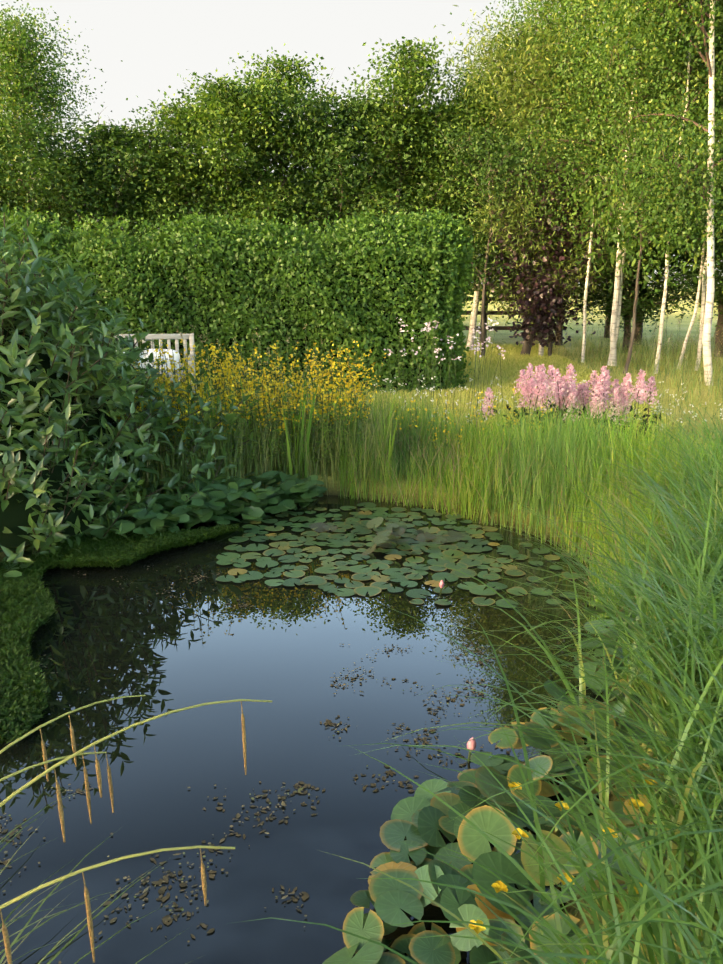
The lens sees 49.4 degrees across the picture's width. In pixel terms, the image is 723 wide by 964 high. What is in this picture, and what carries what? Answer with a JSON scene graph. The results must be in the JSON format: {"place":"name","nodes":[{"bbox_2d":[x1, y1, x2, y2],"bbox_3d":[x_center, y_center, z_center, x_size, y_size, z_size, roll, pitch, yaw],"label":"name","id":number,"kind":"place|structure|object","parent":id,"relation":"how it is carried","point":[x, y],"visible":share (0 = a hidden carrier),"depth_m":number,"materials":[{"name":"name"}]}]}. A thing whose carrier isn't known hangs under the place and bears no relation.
{"place":"outdoors","nodes":[
{"label":"outdoors","id":0,"kind":"place"},
{"bbox_2d":[0,172,106,245],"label":"tree","id":1,"kind":"object","parent":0,"point":[52,207],"visible":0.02,"depth_m":19.62,"materials":[{"name":"green plant"}]},
{"bbox_2d":[0,495,608,963],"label":"pond water","id":2,"kind":"structure","parent":0,"point":[286,651],"depth_m":3.04,"materials":[{"name":"blue liquid"}]},
{"bbox_2d":[0,547,46,576],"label":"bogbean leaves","id":3,"kind":"object","parent":2,"relation":"on","point":[14,573],"visible":0.31,"depth_m":4.63,"materials":[{"name":"green plant"}]},
{"bbox_2d":[64,471,327,539],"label":"plants","id":4,"kind":"object","parent":2,"relation":"on","point":[220,499],"visible":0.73,"depth_m":5.69,"materials":[{"name":"green plant"}]},
{"bbox_2d":[111,377,406,500],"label":"rushes","id":5,"kind":"object","parent":2,"relation":"on","point":[323,467],"visible":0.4,"depth_m":6.43,"materials":[{"name":"green plant"}]},
{"bbox_2d":[0,571,517,938],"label":"weed","id":6,"kind":"object","parent":2,"relation":"on","point":[161,891],"visible":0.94,"depth_m":2.58,"materials":[{"name":"plant"}]},
{"bbox_2d":[0,564,523,963],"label":"duckweed","id":7,"kind":"object","parent":2,"relation":"on","point":[148,877],"visible":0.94,"depth_m":2.59,"materials":[{"name":"plant"}]},
{"bbox_2d":[27,566,501,934],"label":"floating leaves","id":8,"kind":"object","parent":2,"relation":"on","point":[283,897],"visible":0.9,"depth_m":2.60,"materials":[{"name":"plant"}]},
{"bbox_2d":[216,502,526,605],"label":"lily pads","id":9,"kind":"object","parent":2,"relation":"on","point":[372,589],"visible":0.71,"depth_m":4.99,"materials":[{"name":"green plant"}]},
{"bbox_2d":[309,517,466,554],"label":"lily pads","id":10,"kind":"object","parent":2,"relation":"on","point":[398,528],"visible":0.96,"depth_m":5.21,"materials":[{"name":"green plant"}]},
{"bbox_2d":[439,580,475,762],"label":"water lily buds","id":11,"kind":"object","parent":2,"relation":"on","point":[471,744],"visible":0.88,"depth_m":2.81,"materials":[{"name":"pink plant"}]},
{"bbox_2d":[322,605,669,963],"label":"lily pads","id":12,"kind":"object","parent":2,"relation":"on","point":[421,818],"visible":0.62,"depth_m":2.21,"materials":[{"name":"green plant"}]},
{"bbox_2d":[452,542,598,607],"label":"lily pads","id":13,"kind":"object","parent":2,"relation":"on","point":[501,602],"visible":0.83,"depth_m":4.67,"materials":[{"name":"green plant"}]},
{"bbox_2d":[0,286,722,963],"bbox_3d":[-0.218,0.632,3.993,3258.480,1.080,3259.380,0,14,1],"label":"ground","id":14,"kind":"structure","parent":0,"point":[498,336],"depth_m":11.02,"materials":[{"name":"green plant"}]},
{"bbox_2d":[0,557,58,743],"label":"grassy bank","id":15,"kind":"structure","parent":14,"relation":"on","point":[21,621],"depth_m":3.60,"materials":[{"name":"green plant"}]},
{"bbox_2d":[0,120,88,241],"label":"tree","id":16,"kind":"object","parent":14,"relation":"on","point":[19,180],"visible":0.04,"depth_m":16.68,"materials":[{"name":"green plant"}]},
{"bbox_2d":[0,0,133,252],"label":"tree","id":17,"kind":"object","parent":14,"relation":"on","point":[19,95],"visible":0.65,"depth_m":15.44,"materials":[{"name":"green plant"}]},
{"bbox_2d":[0,393,172,563],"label":"low shrub","id":18,"kind":"object","parent":14,"relation":"on","point":[39,511],"visible":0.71,"depth_m":4.77,"materials":[{"name":"green plant"}]},
{"bbox_2d":[0,792,197,963],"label":"sedge","id":19,"kind":"object","parent":14,"relation":"on","point":[28,933],"visible":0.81,"depth_m":1.96,"materials":[{"name":"green plant"}]},
{"bbox_2d":[0,695,271,963],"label":"sedge stems","id":20,"kind":"object","parent":19,"relation":"attached to","point":[45,762],"visible":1,"depth_m":1.79,"materials":[{"name":"yellow plant"}]},
{"bbox_2d":[0,98,229,249],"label":"tree","id":21,"kind":"object","parent":14,"relation":"on","point":[98,138],"visible":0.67,"depth_m":15.35,"materials":[{"name":"green plant"}]},
{"bbox_2d":[0,203,260,522],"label":"shrub","id":22,"kind":"object","parent":14,"relation":"on","point":[43,360],"visible":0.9,"depth_m":5.27,"materials":[{"name":"green plant"}]},
{"bbox_2d":[24,523,243,569],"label":"grassy bank","id":23,"kind":"structure","parent":14,"relation":"on","point":[112,551],"depth_m":4.97,"materials":[{"name":"green plant"}]},
{"bbox_2d":[90,334,196,393],"bbox_3d":[-2.925,-1.432,10.167,1.515,0.920,0.560,-2,14,-7],"label":"garden bench","id":24,"kind":"object","parent":14,"relation":"on","point":[176,337],"visible":0.23,"depth_m":10.28,"materials":[{"name":"white wood"}]},
{"bbox_2d":[46,170,265,243],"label":"tree","id":25,"kind":"object","parent":14,"relation":"on","point":[113,207],"visible":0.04,"depth_m":19.17,"materials":[{"name":"green plant"}]},
{"bbox_2d":[107,164,213,245],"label":"tree","id":26,"kind":"object","parent":14,"relation":"on","point":[153,203],"visible":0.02,"depth_m":18.16,"materials":[{"name":"green plant"}]},
{"bbox_2d":[96,97,279,250],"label":"tree","id":27,"kind":"object","parent":14,"relation":"on","point":[170,111],"visible":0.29,"depth_m":15.87,"materials":[{"name":"green plant"}]},
{"bbox_2d":[112,69,344,252],"bbox_3d":[-2.723,-5.336,16.362,4.682,5.446,4.694,-4,14,-14],"label":"tree","id":28,"kind":"object","parent":14,"relation":"on","point":[216,99],"visible":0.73,"depth_m":15.40,"materials":[{"name":"green plant"}]},
{"bbox_2d":[149,171,331,230],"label":"tree","id":29,"kind":"object","parent":14,"relation":"on","point":[264,195],"depth_m":19.98,"materials":[{"name":"green plant"}]},
{"bbox_2d":[0,205,483,392],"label":"hedge","id":30,"kind":"object","parent":14,"relation":"on","point":[329,286],"visible":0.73,"depth_m":11.14,"materials":[{"name":"green plant"}]},
{"bbox_2d":[105,336,386,488],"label":"yellow flowering plants","id":31,"kind":"object","parent":14,"relation":"on","point":[270,393],"visible":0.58,"depth_m":6.57,"materials":[{"name":"green"}]},
{"bbox_2d":[116,356,397,484],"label":"iris leaves","id":32,"kind":"object","parent":14,"relation":"on","point":[307,443],"visible":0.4,"depth_m":6.46,"materials":[{"name":"green plant"}]},
{"bbox_2d":[165,43,364,250],"bbox_3d":[-1.870,-5.779,16.719,4.597,6.092,4.136,0,14,1],"label":"tree","id":33,"kind":"object","parent":14,"relation":"on","point":[300,80],"visible":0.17,"depth_m":16.06,"materials":[{"name":"green plant"}]},
{"bbox_2d":[257,162,379,243],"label":"tree","id":34,"kind":"object","parent":14,"relation":"on","point":[318,197],"visible":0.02,"depth_m":19.31,"materials":[{"name":"green plant"}]},
{"bbox_2d":[184,79,472,249],"bbox_3d":[-0.414,-5.456,16.457,5.655,5.521,5.444,13,19,42],"label":"tree","id":35,"kind":"object","parent":14,"relation":"on","point":[347,144],"visible":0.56,"depth_m":15.68,"materials":[{"name":"green plant"}]},
{"bbox_2d":[308,168,501,309],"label":"tree","id":36,"kind":"object","parent":14,"relation":"on","point":[406,220],"visible":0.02,"depth_m":20.88,"materials":[{"name":"green plant"}]},
{"bbox_2d":[320,36,498,251],"bbox_3d":[0.748,-5.876,16.769,4.136,6.188,4.597,2,14,8],"label":"tree","id":37,"kind":"object","parent":14,"relation":"on","point":[403,88],"visible":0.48,"depth_m":15.59,"materials":[{"name":"green plant"}]},
{"bbox_2d":[118,331,722,473],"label":"meadow grass","id":38,"kind":"structure","parent":14,"relation":"on","point":[669,350],"depth_m":12.72,"materials":[{"name":"green plant"}]},
{"bbox_2d":[121,309,722,444],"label":"wildflower stems","id":39,"kind":"object","parent":14,"relation":"on","point":[427,329],"visible":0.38,"depth_m":10.15,"materials":[{"name":"green"}]},
{"bbox_2d":[355,99,512,295],"bbox_3d":[1.464,-5.425,17.303,4.417,5.057,4.406,-9,17,-33],"label":"tree","id":40,"kind":"object","parent":14,"relation":"on","point":[430,157],"visible":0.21,"depth_m":16.02,"materials":[{"name":"green plant"}]},
{"bbox_2d":[369,48,557,350],"bbox_3d":[2.403,-5.736,16.818,4.698,5.954,5.030,6,15,21],"label":"tree","id":41,"kind":"object","parent":14,"relation":"on","point":[473,320],"visible":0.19,"depth_m":15.92,"materials":[{"name":"green plant"}]},
{"bbox_2d":[393,387,554,466],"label":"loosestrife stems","id":42,"kind":"object","parent":14,"relation":"on","point":[444,431],"visible":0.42,"depth_m":6.74,"materials":[{"name":"green plant"}]},
{"bbox_2d":[227,687,722,963],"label":"sedge tussock","id":43,"kind":"object","parent":14,"relation":"on","point":[664,952],"visible":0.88,"depth_m":1.57,"materials":[{"name":"green plant"}]},
{"bbox_2d":[392,95,579,341],"bbox_3d":[2.460,-6.578,19.825,6.362,6.042,6.125,-4,15,-15],"label":"tree","id":44,"kind":"object","parent":14,"relation":"on","point":[472,250],"depth_m":19.79,"materials":[{"name":"green plant"}]},
{"bbox_2d":[404,107,569,357],"bbox_3d":[2.664,-4.844,15.635,3.682,4.724,3.668,13,19,43],"label":"tree","id":45,"kind":"object","parent":14,"relation":"on","point":[504,157],"visible":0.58,"depth_m":15.02,"materials":[{"name":"green plant"}]},
{"bbox_2d":[457,297,525,340],"bbox_3d":[2.700,-3.810,18.544,2.510,1.336,0.142,0,14,1],"label":"field fence","id":46,"kind":"object","parent":14,"relation":"on","point":[493,327],"visible":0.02,"depth_m":18.43,"materials":[{"name":"brown wood"}]},
{"bbox_2d":[324,399,720,631],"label":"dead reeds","id":47,"kind":"object","parent":14,"relation":"on","point":[454,467],"visible":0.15,"depth_m":5.80,"materials":[{"name":"green plant"}]},
{"bbox_2d":[348,541,722,963],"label":"sedge tussock","id":48,"kind":"object","parent":14,"relation":"on","point":[714,747],"visible":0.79,"depth_m":2.02,"materials":[{"name":"green plant"}]},
{"bbox_2d":[420,1,678,355],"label":"tree","id":49,"kind":"object","parent":14,"relation":"on","point":[526,349],"visible":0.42,"depth_m":14.81,"materials":[{"name":"green plant"}]},
{"bbox_2d":[475,155,625,357],"bbox_3d":[3.857,-4.540,15.912,3.550,4.031,3.436,0,14,1],"label":"shrub","id":50,"kind":"object","parent":14,"relation":"on","point":[541,328],"visible":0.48,"depth_m":15.53,"materials":[{"name":"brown plant"}]},
{"bbox_2d":[450,0,664,356],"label":"birch tree","id":51,"kind":"object","parent":14,"relation":"on","point":[545,13],"visible":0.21,"depth_m":14.74,"materials":[{"name":"green plant"}]},
{"bbox_2d":[394,457,722,791],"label":"sedge tussock","id":52,"kind":"object","parent":14,"relation":"on","point":[645,623],"visible":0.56,"depth_m":2.82,"materials":[{"name":"green plant"}]},
{"bbox_2d":[467,194,663,345],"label":"tree","id":53,"kind":"object","parent":14,"relation":"on","point":[578,310],"visible":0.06,"depth_m":19.06,"materials":[{"name":"green plant"}]},
{"bbox_2d":[478,363,663,442],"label":"pink astilbe flowers","id":54,"kind":"object","parent":14,"relation":"on","point":[559,386],"visible":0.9,"depth_m":7.36,"materials":[{"name":"pink plant"}]},
{"bbox_2d":[498,0,684,361],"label":"birch tree","id":55,"kind":"object","parent":14,"relation":"on","point":[592,97],"visible":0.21,"depth_m":13.99,"materials":[{"name":"green plant"}]},
{"bbox_2d":[468,779,722,963],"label":"yellow flowers","id":56,"kind":"object","parent":14,"relation":"on","point":[498,886],"visible":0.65,"depth_m":1.82,"materials":[{"name":"yellow plant"}]},
{"bbox_2d":[487,0,722,365],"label":"birch tree","id":57,"kind":"object","parent":14,"relation":"on","point":[616,310],"visible":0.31,"depth_m":13.73,"materials":[{"name":"green plant"}]},
{"bbox_2d":[508,430,722,646],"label":"sedge tussock","id":58,"kind":"object","parent":14,"relation":"on","point":[714,553],"visible":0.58,"depth_m":3.63,"materials":[{"name":"green plant"}]},
{"bbox_2d":[531,473,722,776],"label":"sedge tussock","id":59,"kind":"object","parent":14,"relation":"on","point":[696,617],"visible":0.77,"depth_m":2.33,"materials":[{"name":"green plant"}]},
{"bbox_2d":[538,680,722,955],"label":"sedge tussock","id":60,"kind":"object","parent":14,"relation":"on","point":[685,786],"visible":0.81,"depth_m":1.65,"materials":[{"name":"green plant"}]},
{"bbox_2d":[540,0,722,385],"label":"birch tree","id":61,"kind":"object","parent":14,"relation":"on","point":[707,186],"visible":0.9,"depth_m":11.47,"materials":[{"name":"green plant"}]},
{"bbox_2d":[550,210,722,352],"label":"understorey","id":62,"kind":"object","parent":14,"relation":"on","point":[626,314],"visible":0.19,"depth_m":16.30,"materials":[{"name":"green plant"}]},
{"bbox_2d":[554,0,722,373],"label":"birch tree","id":63,"kind":"object","parent":14,"relation":"on","point":[690,68],"visible":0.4,"depth_m":12.50,"materials":[{"name":"green plant"}]},
{"bbox_2d":[556,414,722,540],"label":"ornamental grass","id":64,"kind":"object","parent":14,"relation":"on","point":[707,477],"depth_m":4.55,"materials":[{"name":"green plant"}]},
{"bbox_2d":[564,156,722,344],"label":"tree","id":65,"kind":"object","parent":14,"relation":"on","point":[637,325],"visible":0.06,"depth_m":18.13,"materials":[{"name":"green plant"}]},
{"bbox_2d":[568,148,722,373],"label":"tree","id":66,"kind":"object","parent":14,"relation":"on","point":[621,235],"visible":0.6,"depth_m":12.82,"materials":[{"name":"green plant"}]},
{"bbox_2d":[603,61,704,337],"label":"tree","id":67,"kind":"object","parent":14,"relation":"on","point":[606,328],"depth_m":21.38,"materials":[{"name":"green plant"}]},
{"bbox_2d":[609,178,722,357],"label":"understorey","id":68,"kind":"object","parent":14,"relation":"on","point":[719,326],"visible":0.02,"depth_m":16.04,"materials":[{"name":"green plant"}]},
{"bbox_2d":[610,399,722,474],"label":"ornamental grass","id":69,"kind":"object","parent":14,"relation":"on","point":[706,428],"depth_m":5.59,"materials":[{"name":"green plant"}]},
{"bbox_2d":[622,78,720,276],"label":"tree","id":70,"kind":"object","parent":14,"relation":"on","point":[695,153],"depth_m":17.64,"materials":[{"name":"green plant"}]},
{"bbox_2d":[623,17,722,370],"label":"birch tree","id":71,"kind":"object","parent":14,"relation":"on","point":[703,282],"visible":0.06,"depth_m":13.68,"materials":[{"name":"green plant"}]},
{"bbox_2d":[624,6,722,294],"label":"birch tree","id":72,"kind":"object","parent":14,"relation":"on","point":[720,115],"visible":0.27,"depth_m":12.39,"materials":[{"name":"green plant"}]},
{"bbox_2d":[629,228,722,322],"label":"tree","id":73,"kind":"object","parent":14,"relation":"on","point":[717,286],"visible":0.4,"depth_m":14.27,"materials":[{"name":"green plant"}]},
{"bbox_2d":[661,207,722,315],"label":"tree","id":74,"kind":"object","parent":14,"relation":"on","point":[718,301],"visible":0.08,"depth_m":15.42,"materials":[{"name":"green plant"}]},
{"bbox_2d":[669,485,722,581],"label":"sedge tussock","id":75,"kind":"object","parent":14,"relation":"on","point":[707,538],"visible":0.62,"depth_m":3.31,"materials":[{"name":"green plant"}]},
{"bbox_2d":[0,0,722,285],"label":"sky","id":76,"kind":"structure","parent":0,"point":[156,41],"materials":[{"name":"white"}]},
{"bbox_2d":[319,342,705,450],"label":"meadow","id":77,"kind":"structure","parent":0,"point":[515,360],"depth_m":11.74,"materials":[{"name":"plant"}]},
{"bbox_2d":[331,382,722,635],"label":"reed bank","id":78,"kind":"structure","parent":0,"point":[469,471],"depth_m":5.70,"materials":[{"name":"green plant"}]}
]}

